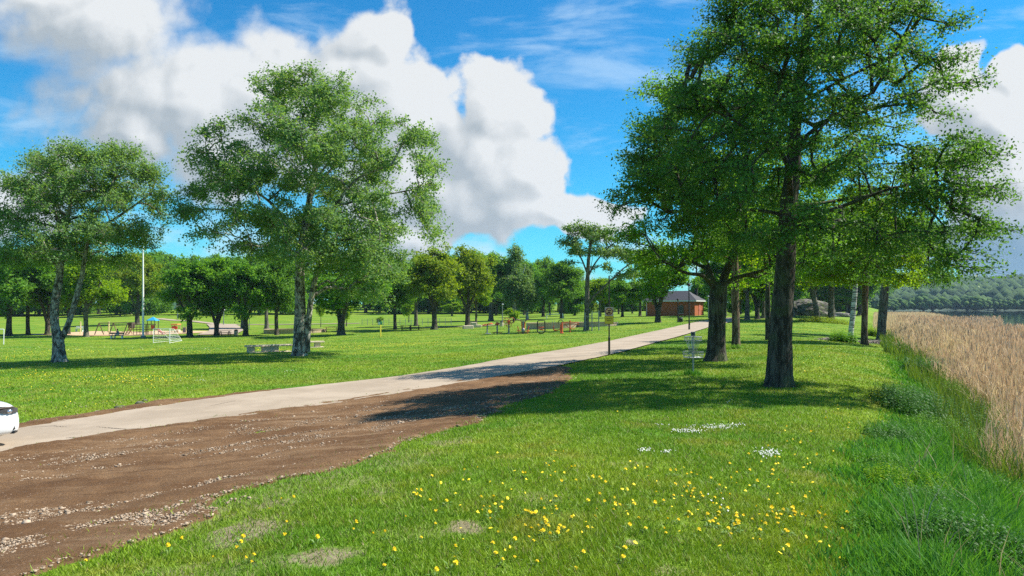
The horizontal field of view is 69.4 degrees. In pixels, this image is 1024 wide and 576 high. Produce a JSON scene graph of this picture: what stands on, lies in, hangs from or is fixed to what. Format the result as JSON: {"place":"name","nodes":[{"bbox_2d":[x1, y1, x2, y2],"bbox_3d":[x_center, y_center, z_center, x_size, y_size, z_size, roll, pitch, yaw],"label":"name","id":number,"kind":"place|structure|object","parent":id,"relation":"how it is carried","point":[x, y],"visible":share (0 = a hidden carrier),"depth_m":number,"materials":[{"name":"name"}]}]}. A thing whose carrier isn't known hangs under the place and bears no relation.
{"place":"outdoors","nodes":[
{"label":"outdoors","id":0,"kind":"place"},
{"bbox_2d":[31,331,205,335],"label":"sand","id":1,"kind":"structure","parent":0,"point":[98,333],"depth_m":118.79,"materials":[{"name":"beige sand"}]},
{"bbox_2d":[125,317,164,334],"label":"play structure","id":2,"kind":"object","parent":1,"relation":"on","point":[132,325],"visible":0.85,"depth_m":114.50,"materials":[{"name":"red plastic"}]},
{"bbox_2d":[197,324,242,334],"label":"path","id":3,"kind":"structure","parent":0,"point":[227,327],"depth_m":133.99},
{"bbox_2d":[0,317,731,450],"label":"path","id":4,"kind":"structure","parent":0,"point":[200,409],"depth_m":22.70,"materials":[{"name":"beige concrete"}]},
{"bbox_2d":[0,401,18,435],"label":"parked car","id":5,"kind":"object","parent":4,"relation":"on","point":[9,419],"visible":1,"depth_m":15.13,"materials":[{"name":"white paint"}]},
{"bbox_2d":[0,304,931,575],"bbox_3d":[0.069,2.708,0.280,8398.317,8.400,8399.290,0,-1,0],"label":"ground","id":6,"kind":"structure","parent":0,"point":[356,320],"depth_m":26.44,"materials":[{"name":"green plant"}]},
{"bbox_2d":[0,298,41,316],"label":"tree","id":7,"kind":"object","parent":6,"relation":"on","point":[21,309],"visible":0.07,"depth_m":212.58,"materials":[{"name":"green plant"}]},
{"bbox_2d":[0,254,46,335],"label":"linden tree","id":8,"kind":"object","parent":6,"relation":"on","point":[19,293],"visible":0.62,"depth_m":109.08,"materials":[{"name":"green plant"}]},
{"bbox_2d":[0,246,49,334],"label":"linden tree","id":9,"kind":"object","parent":6,"relation":"on","point":[27,332],"visible":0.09,"depth_m":113.80,"materials":[{"name":"green plant"}]},
{"bbox_2d":[12,249,70,334],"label":"linden tree","id":10,"kind":"object","parent":6,"relation":"on","point":[45,276],"visible":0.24,"depth_m":112.27,"materials":[{"name":"green plant"}]},
{"bbox_2d":[59,299,96,314],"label":"tree","id":11,"kind":"object","parent":6,"relation":"on","point":[91,309],"visible":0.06,"depth_m":219.22,"materials":[{"name":"green plant"}]},
{"bbox_2d":[47,260,134,336],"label":"maple tree","id":12,"kind":"object","parent":6,"relation":"on","point":[105,291],"visible":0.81,"depth_m":108.31,"materials":[{"name":"green plant"}]},
{"bbox_2d":[0,131,184,362],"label":"birch tree","id":13,"kind":"object","parent":6,"relation":"on","point":[92,230],"visible":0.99,"depth_m":42.65,"materials":[{"name":"green plant"}]},
{"bbox_2d":[94,253,128,315],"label":"tree","id":14,"kind":"object","parent":6,"relation":"on","point":[110,306],"visible":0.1,"depth_m":205.81,"materials":[{"name":"green plant"}]},
{"bbox_2d":[104,250,167,323],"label":"park tree","id":15,"kind":"object","parent":6,"relation":"on","point":[150,288],"visible":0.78,"depth_m":152.09,"materials":[{"name":"green plant"}]},
{"bbox_2d":[121,253,163,315],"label":"tree","id":16,"kind":"object","parent":6,"relation":"on","point":[152,305],"visible":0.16,"depth_m":199.36,"materials":[{"name":"green plant"}]},
{"bbox_2d":[140,236,145,337],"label":"flagpole","id":17,"kind":"object","parent":6,"relation":"on","point":[142,336],"visible":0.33,"depth_m":106.43,"materials":[{"name":"white metal"}]},
{"bbox_2d":[19,388,280,427],"bbox_3d":[-10.408,3.442,21.556,2.314,0.271,9.499,-1,-2,30],"label":"soil edge","id":18,"kind":"object","parent":6,"relation":"on","point":[108,411],"visible":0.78,"depth_m":20.58,"materials":[{"name":"brown soil"}]},
{"bbox_2d":[153,258,175,312],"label":"tree","id":19,"kind":"object","parent":6,"relation":"on","point":[167,307],"visible":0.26,"depth_m":215.63,"materials":[{"name":"green plant"}]},
{"bbox_2d":[156,250,178,288],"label":"tree","id":20,"kind":"object","parent":6,"relation":"on","point":[169,256],"visible":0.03,"depth_m":254.36,"materials":[{"name":"green plant"}]},
{"bbox_2d":[151,253,229,336],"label":"linden tree","id":21,"kind":"object","parent":6,"relation":"on","point":[179,280],"visible":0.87,"depth_m":104.66,"materials":[{"name":"green plant"}]},
{"bbox_2d":[186,254,250,335],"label":"linden tree","id":22,"kind":"object","parent":6,"relation":"on","point":[221,262],"visible":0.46,"depth_m":106.86,"materials":[{"name":"green plant"}]},
{"bbox_2d":[212,257,278,335],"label":"linden tree","id":23,"kind":"object","parent":6,"relation":"on","point":[243,289],"visible":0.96,"depth_m":105.31,"materials":[{"name":"green plant"}]},
{"bbox_2d":[244,344,292,352],"bbox_3d":[-16.614,4.142,50.559,3.100,0.530,0.750,1,-2,-36],"label":"concrete bench","id":24,"kind":"object","parent":6,"relation":"on","point":[266,348],"visible":0.88,"depth_m":50.25,"materials":[{"name":"grey concrete"}]},
{"bbox_2d":[247,258,294,334],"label":"linden tree","id":25,"kind":"object","parent":6,"relation":"on","point":[282,288],"visible":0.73,"depth_m":106.87,"materials":[{"name":"green plant"}]},
{"bbox_2d":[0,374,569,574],"bbox_3d":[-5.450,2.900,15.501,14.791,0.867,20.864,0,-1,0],"label":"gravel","id":26,"kind":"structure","parent":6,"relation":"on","point":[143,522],"depth_m":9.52,"materials":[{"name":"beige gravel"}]},
{"bbox_2d":[0,366,572,575],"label":"bare earth","id":27,"kind":"structure","parent":6,"relation":"on","point":[162,469],"depth_m":11.96,"materials":[{"name":"brown soil"}]},
{"bbox_2d":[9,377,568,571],"bbox_3d":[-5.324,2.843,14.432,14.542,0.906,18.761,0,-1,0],"label":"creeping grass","id":28,"kind":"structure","parent":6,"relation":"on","point":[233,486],"depth_m":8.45,"materials":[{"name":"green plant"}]},
{"bbox_2d":[279,266,307,314],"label":"tree","id":29,"kind":"object","parent":6,"relation":"on","point":[291,311],"visible":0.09,"depth_m":224.38,"materials":[{"name":"green plant"}]},
{"bbox_2d":[263,328,325,333],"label":"wall","id":30,"kind":"structure","parent":6,"relation":"on","point":[286,331],"depth_m":114.13,"materials":[{"name":"grey stone"}]},
{"bbox_2d":[160,59,455,355],"bbox_3d":[-12.214,-4.747,45.875,17.733,18.105,14.923,0,-1,0],"label":"birch tree","id":31,"kind":"object","parent":6,"relation":"on","point":[360,256],"visible":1,"depth_m":42.88,"materials":[{"name":"green leaf"},{"name":"grey bark"}]},
{"bbox_2d":[305,264,395,334],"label":"vase tree","id":32,"kind":"object","parent":6,"relation":"on","point":[332,304],"visible":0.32,"depth_m":99.36,"materials":[{"name":"green plant"}]},
{"bbox_2d":[362,298,385,312],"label":"tree","id":33,"kind":"object","parent":6,"relation":"on","point":[377,307],"visible":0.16,"depth_m":244.88,"materials":[{"name":"green plant"}]},
{"bbox_2d":[375,260,416,329],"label":"park tree","id":34,"kind":"object","parent":6,"relation":"on","point":[398,294],"visible":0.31,"depth_m":119.48,"materials":[{"name":"green plant"}]},
{"bbox_2d":[35,347,781,510],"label":"daisies","id":35,"kind":"object","parent":6,"relation":"on","point":[720,426],"visible":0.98,"depth_m":11.58,"materials":[{"name":"white plant"}]},
{"bbox_2d":[408,255,427,313],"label":"tree","id":36,"kind":"object","parent":6,"relation":"on","point":[421,305],"visible":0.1,"depth_m":237.18,"materials":[{"name":"green plant"}]},
{"bbox_2d":[407,266,437,324],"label":"park tree","id":37,"kind":"object","parent":6,"relation":"on","point":[415,312],"visible":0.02,"depth_m":136.25,"materials":[{"name":"green plant"}]},
{"bbox_2d":[400,243,465,329],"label":"oak tree","id":38,"kind":"object","parent":6,"relation":"on","point":[427,272],"visible":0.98,"depth_m":114.06,"materials":[{"name":"green plant"}]},
{"bbox_2d":[0,316,887,373],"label":"grass","id":39,"kind":"structure","parent":6,"relation":"on","point":[373,350],"depth_m":60.35,"materials":[{"name":"green plant"}]},
{"bbox_2d":[436,255,460,313],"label":"tree","id":40,"kind":"object","parent":6,"relation":"on","point":[448,302],"visible":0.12,"depth_m":234.12,"materials":[{"name":"green plant"}]},
{"bbox_2d":[440,302,463,315],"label":"bush","id":41,"kind":"object","parent":6,"relation":"on","point":[451,308],"visible":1,"depth_m":208.78,"materials":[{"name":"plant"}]},
{"bbox_2d":[445,243,497,324],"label":"oak tree","id":42,"kind":"object","parent":6,"relation":"on","point":[475,277],"visible":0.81,"depth_m":126.04,"materials":[{"name":"green plant"}]},
{"bbox_2d":[457,287,493,324],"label":"park tree","id":43,"kind":"object","parent":6,"relation":"on","point":[482,300],"visible":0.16,"depth_m":132.92,"materials":[{"name":"green plant"}]},
{"bbox_2d":[477,252,512,320],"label":"park tree","id":44,"kind":"object","parent":6,"relation":"on","point":[496,268],"visible":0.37,"depth_m":160.17,"materials":[{"name":"green plant"}]},
{"bbox_2d":[485,292,504,315],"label":"tree","id":45,"kind":"object","parent":6,"relation":"on","point":[497,298],"visible":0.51,"depth_m":211.55,"materials":[{"name":"green plant"}]},
{"bbox_2d":[504,308,519,321],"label":"bush","id":46,"kind":"object","parent":6,"relation":"on","point":[514,314],"visible":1,"depth_m":143.10,"materials":[{"name":"green plant"}]},
{"bbox_2d":[495,238,536,320],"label":"weeping birch","id":47,"kind":"object","parent":6,"relation":"on","point":[515,282],"visible":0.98,"depth_m":157.65,"materials":[{"name":"green plant"}]},
{"bbox_2d":[517,266,541,319],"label":"weeping birch","id":48,"kind":"object","parent":6,"relation":"on","point":[532,297],"visible":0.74,"depth_m":158.54,"materials":[{"name":"green plant"}]},
{"bbox_2d":[519,259,541,312],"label":"tree","id":49,"kind":"object","parent":6,"relation":"on","point":[531,265],"visible":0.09,"depth_m":233.36,"materials":[{"name":"green plant"}]},
{"bbox_2d":[531,268,555,316],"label":"park tree","id":50,"kind":"object","parent":6,"relation":"on","point":[542,294],"visible":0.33,"depth_m":186.75,"materials":[{"name":"green plant"}]},
{"bbox_2d":[532,255,554,312],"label":"tree","id":51,"kind":"object","parent":6,"relation":"on","point":[544,262],"visible":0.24,"depth_m":241.31,"materials":[{"name":"green plant"}]},
{"bbox_2d":[526,322,577,328],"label":"fence","id":52,"kind":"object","parent":6,"relation":"on","point":[548,325],"depth_m":96.15,"materials":[{"name":"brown wood"}]},
{"bbox_2d":[535,260,584,318],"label":"chestnut tree","id":53,"kind":"object","parent":6,"relation":"on","point":[564,277],"visible":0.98,"depth_m":160.43,"materials":[{"name":"green plant"}]},
{"bbox_2d":[563,278,584,315],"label":"tree","id":54,"kind":"object","parent":6,"relation":"on","point":[575,306],"visible":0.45,"depth_m":189.37,"materials":[{"name":"green plant"}]},
{"bbox_2d":[584,277,612,316],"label":"park tree","id":55,"kind":"object","parent":6,"relation":"on","point":[594,288],"visible":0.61,"depth_m":154.09,"materials":[{"name":"green plant"}]},
{"bbox_2d":[578,322,618,326],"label":"wall","id":56,"kind":"structure","parent":6,"relation":"on","point":[595,324],"depth_m":96.33,"materials":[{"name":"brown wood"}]},
{"bbox_2d":[554,216,646,330],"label":"slender tree","id":57,"kind":"object","parent":6,"relation":"on","point":[592,235],"visible":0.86,"depth_m":85.41,"materials":[{"name":"green plant"}]},
{"bbox_2d":[595,291,618,313],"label":"tree","id":58,"kind":"object","parent":6,"relation":"on","point":[603,306],"visible":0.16,"depth_m":184.27,"materials":[{"name":"green plant"}]},
{"bbox_2d":[605,276,613,354],"bbox_3d":[4.724,1.392,36.018,0.430,3.989,0.112,0,-1,7],"label":"sign post","id":59,"kind":"object","parent":6,"relation":"on","point":[609,318],"visible":1,"depth_m":35.97,"materials":[{"name":"metal"}]},
{"bbox_2d":[604,279,642,316],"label":"park tree","id":60,"kind":"object","parent":6,"relation":"on","point":[617,294],"visible":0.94,"depth_m":141.06,"materials":[{"name":"green plant"}]},
{"bbox_2d":[614,282,644,311],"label":"tree","id":61,"kind":"object","parent":6,"relation":"on","point":[628,308],"visible":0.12,"depth_m":249.01,"materials":[{"name":"green plant"}]},
{"bbox_2d":[629,280,646,315],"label":"park tree","id":62,"kind":"object","parent":6,"relation":"on","point":[634,283],"visible":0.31,"depth_m":142.40,"materials":[{"name":"green plant"}]},
{"bbox_2d":[622,248,695,322],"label":"linden tree","id":63,"kind":"object","parent":6,"relation":"on","point":[682,279],"visible":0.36,"depth_m":103.31,"materials":[{"name":"green plant"}]},
{"bbox_2d":[642,288,706,315],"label":"brick house","id":64,"kind":"structure","parent":6,"relation":"on","point":[669,306],"depth_m":135.13,"materials":[{"name":"brick"}]},
{"bbox_2d":[683,332,703,371],"bbox_3d":[5.854,2.165,23.925,0.662,1.505,0.662,0,-1,0],"label":"disc golf basket","id":65,"kind":"object","parent":6,"relation":"on","point":[692,346],"visible":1,"depth_m":23.91,"materials":[{"name":"grey metal"}]},
{"bbox_2d":[689,276,707,309],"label":"tree","id":66,"kind":"object","parent":6,"relation":"on","point":[697,283],"visible":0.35,"depth_m":167.85,"materials":[{"name":"green plant"}]},
{"bbox_2d":[697,262,722,297],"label":"park tree","id":67,"kind":"object","parent":6,"relation":"on","point":[707,288],"visible":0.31,"depth_m":128.75,"materials":[{"name":"green plant"}]},
{"bbox_2d":[700,258,739,315],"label":"park tree","id":68,"kind":"object","parent":6,"relation":"on","point":[718,265],"visible":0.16,"depth_m":127.69,"materials":[{"name":"green plant"}]},
{"bbox_2d":[600,65,856,361],"bbox_3d":[8.650,-3.042,30.124,10.068,12.314,9.128,0,-1,0],"label":"forked tree","id":69,"kind":"object","parent":6,"relation":"on","point":[692,253],"visible":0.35,"depth_m":29.76,"materials":[{"name":"green plant"}]},
{"bbox_2d":[718,256,758,319],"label":"park tree","id":70,"kind":"object","parent":6,"relation":"on","point":[747,309],"visible":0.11,"depth_m":107.95,"materials":[{"name":"green plant"}]},
{"bbox_2d":[730,266,773,318],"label":"park tree","id":71,"kind":"object","parent":6,"relation":"on","point":[761,292],"visible":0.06,"depth_m":110.13,"materials":[{"name":"green plant"}]},
{"bbox_2d":[701,204,806,347],"bbox_3d":[12.073,-0.802,38.948,5.432,8.148,7.922,0,-1,0],"label":"tree","id":72,"kind":"object","parent":6,"relation":"on","point":[734,292],"visible":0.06,"depth_m":38.71,"materials":[{"name":"green plant"}]},
{"bbox_2d":[739,226,808,339],"bbox_3d":[17.208,-0.915,49.789,5.854,9.043,7.663,0,-1,0],"label":"shaded tree","id":73,"kind":"object","parent":6,"relation":"on","point":[767,306],"visible":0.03,"depth_m":49.40,"materials":[{"name":"green plant"}]},
{"bbox_2d":[794,284,808,300],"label":"tree","id":74,"kind":"object","parent":6,"relation":"on","point":[798,294],"visible":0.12,"depth_m":226.20,"materials":[{"name":"green plant"}]},
{"bbox_2d":[755,198,858,319],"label":"pale maple","id":75,"kind":"object","parent":6,"relation":"on","point":[813,290],"visible":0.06,"depth_m":104.40,"materials":[{"name":"green plant"}]},
{"bbox_2d":[594,0,1023,388],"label":"alder tree","id":76,"kind":"object","parent":6,"relation":"on","point":[766,45],"visible":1,"depth_m":18.01,"materials":[{"name":"green plant"}]},
{"bbox_2d":[794,299,835,316],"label":"rock outcrop","id":77,"kind":"object","parent":6,"relation":"on","point":[803,307],"visible":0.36,"depth_m":128.49,"materials":[{"name":"grey stone"}]},
{"bbox_2d":[805,284,834,298],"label":"tree","id":78,"kind":"object","parent":6,"relation":"on","point":[824,291],"visible":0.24,"depth_m":238.15,"materials":[{"name":"green plant"}]},
{"bbox_2d":[796,315,848,324],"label":"shrub","id":79,"kind":"object","parent":6,"relation":"on","point":[829,320],"visible":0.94,"depth_m":102.77,"materials":[{"name":"green plant"}]},
{"bbox_2d":[827,282,844,318],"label":"lime tree","id":80,"kind":"object","parent":6,"relation":"on","point":[831,311],"visible":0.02,"depth_m":122.23,"materials":[{"name":"grey plant"}]},
{"bbox_2d":[819,207,857,337],"bbox_3d":[28.168,-1.552,61.787,4.971,11.896,5.930,0,-1,0],"label":"silver birch","id":81,"kind":"object","parent":6,"relation":"on","point":[852,313],"visible":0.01,"depth_m":61.52,"materials":[{"name":"white plant"}]},
{"bbox_2d":[828,327,857,342],"bbox_3d":[22.051,3.174,49.347,2.007,1.084,1.978,-1,-2,31],"label":"shrub","id":82,"kind":"object","parent":6,"relation":"on","point":[836,336],"visible":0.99,"depth_m":49.02,"materials":[{"name":"green plant"}]},
{"bbox_2d":[826,288,861,312],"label":"tree","id":83,"kind":"object","parent":6,"relation":"on","point":[845,296],"visible":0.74,"depth_m":232.49,"materials":[{"name":"green plant"}]},
{"bbox_2d":[840,282,880,314],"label":"park tree","id":84,"kind":"object","parent":6,"relation":"on","point":[871,292],"visible":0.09,"depth_m":236.27,"materials":[{"name":"green plant"}]},
{"bbox_2d":[796,193,938,344],"bbox_3d":[22.143,-1.281,46.422,8.521,9.921,7.791,0,-1,0],"label":"maple tree","id":85,"kind":"object","parent":6,"relation":"on","point":[832,276],"visible":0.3,"depth_m":45.27,"materials":[{"name":"green plant"}]},
{"bbox_2d":[837,507,904,535],"bbox_3d":[3.219,2.070,6.474,0.761,0.246,0.653,0,-1,0],"label":"weed patch","id":86,"kind":"object","parent":6,"relation":"on","point":[848,520],"visible":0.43,"depth_m":6.51,"materials":[{"name":"green plant"}]},
{"bbox_2d":[851,446,927,471],"bbox_3d":[4.948,2.290,9.563,1.009,0.432,1.026,-1,-2,37],"label":"weed patch","id":87,"kind":"object","parent":6,"relation":"on","point":[877,460],"visible":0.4,"depth_m":9.61,"materials":[{"name":"green plant"}]},
{"bbox_2d":[859,418,955,454],"bbox_3d":[6.596,2.546,12.136,1.679,0.742,1.677,0,-1,0],"label":"weed patch","id":88,"kind":"object","parent":6,"relation":"on","point":[896,433],"visible":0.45,"depth_m":12.26,"materials":[{"name":"green plant"}]},
{"bbox_2d":[794,352,1023,575],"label":"bank grass","id":89,"kind":"structure","parent":6,"relation":"on","point":[897,553],"depth_m":6.97,"materials":[{"name":"green plant"}]},
{"bbox_2d":[876,214,958,339],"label":"leaning tree","id":90,"kind":"object","parent":6,"relation":"on","point":[882,313],"visible":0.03,"depth_m":67.02,"materials":[{"name":"green plant"}]},
{"bbox_2d":[878,380,962,412],"bbox_3d":[10.316,2.832,18.734,1.898,0.922,1.990,-1,-2,24],"label":"weed patch","id":91,"kind":"object","parent":6,"relation":"on","point":[916,391],"visible":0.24,"depth_m":18.83,"materials":[{"name":"green plant"}]},
{"bbox_2d":[897,354,951,375],"bbox_3d":[17.335,3.450,30.152,2.993,1.490,2.810,0,-1,0],"label":"shrub","id":92,"kind":"object","parent":6,"relation":"on","point":[914,362],"visible":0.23,"depth_m":30.37,"materials":[{"name":"green plant"}]},
{"bbox_2d":[860,462,996,501],"bbox_3d":[4.827,2.347,8.493,1.670,0.630,1.286,0,-1,0],"label":"ground elder","id":93,"kind":"object","parent":6,"relation":"on","point":[892,469],"visible":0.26,"depth_m":8.54,"materials":[{"name":"green plant"}]},
{"bbox_2d":[867,381,1019,454],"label":"bank weeds","id":94,"kind":"object","parent":6,"relation":"on","point":[894,400],"visible":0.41,"depth_m":16.31,"materials":[{"name":"green plant"}]},
{"bbox_2d":[894,480,996,515],"bbox_3d":[4.463,2.248,7.479,1.199,0.564,0.781,0,-1,0],"label":"weed patch","id":95,"kind":"object","parent":6,"relation":"on","point":[943,494],"visible":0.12,"depth_m":7.54,"materials":[{"name":"green plant"}]},
{"bbox_2d":[868,293,1023,310],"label":"shore woods","id":96,"kind":"object","parent":6,"relation":"on","point":[922,301],"visible":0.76,"depth_m":717.46,"materials":[{"name":"green plant"}]},
{"bbox_2d":[878,330,1023,490],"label":"reed shoots","id":97,"kind":"object","parent":6,"relation":"on","point":[915,373],"visible":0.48,"depth_m":15.86,"materials":[{"name":"green plant"}]},
{"bbox_2d":[879,362,1023,575],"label":"dry stalks","id":98,"kind":"object","parent":6,"relation":"on","point":[950,516],"visible":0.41,"depth_m":5.93,"materials":[{"name":"plant"}]},
{"bbox_2d":[887,314,1023,480],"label":"reed bed","id":99,"kind":"object","parent":6,"relation":"on","point":[988,351],"visible":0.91,"depth_m":29.13,"materials":[{"name":"plant"}]},
{"bbox_2d":[905,412,1009,463],"bbox_3d":[8.278,2.821,13.695,1.902,0.991,1.686,0,-1,0],"label":"weed patch","id":100,"kind":"object","parent":6,"relation":"on","point":[924,418],"visible":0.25,"depth_m":13.80,"materials":[{"name":"green plant"}]},
{"bbox_2d":[892,504,1023,575],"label":"nettle patch","id":101,"kind":"object","parent":6,"relation":"on","point":[942,523],"visible":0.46,"depth_m":6.02,"materials":[{"name":"green plant"}]},
{"bbox_2d":[947,463,1023,497],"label":"weed patch","id":102,"kind":"object","parent":6,"relation":"on","point":[1017,487],"visible":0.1,"depth_m":9.24,"materials":[{"name":"green plant"}]},
{"bbox_2d":[0,0,1023,303],"label":"sky","id":103,"kind":"structure","parent":0,"point":[525,97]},
{"bbox_2d":[888,310,1023,332],"bbox_3d":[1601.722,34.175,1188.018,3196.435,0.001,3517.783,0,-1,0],"label":"water","id":104,"kind":"structure","parent":0,"point":[1012,317],"depth_m":393.65,"materials":[{"name":"blue liquid"}]},
{"bbox_2d":[872,311,959,331],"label":"reeds","id":105,"kind":"object","parent":104,"relation":"in","point":[891,315],"visible":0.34,"depth_m":130.82,"materials":[{"name":"plant"}]},
{"bbox_2d":[906,308,1022,309],"bbox_3d":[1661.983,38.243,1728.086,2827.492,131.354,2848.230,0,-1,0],"label":"hills","id":106,"kind":"structure","parent":0,"point":[964,309],"depth_m":817.97,"materials":[{"name":"green plant"}]},
{"bbox_2d":[868,273,1023,300],"bbox_3d":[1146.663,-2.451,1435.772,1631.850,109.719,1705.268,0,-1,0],"label":"hillside forest","id":107,"kind":"object","parent":106,"relation":"on","point":[1008,288],"visible":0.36,"depth_m":1009.24,"materials":[{"name":"green plant"}]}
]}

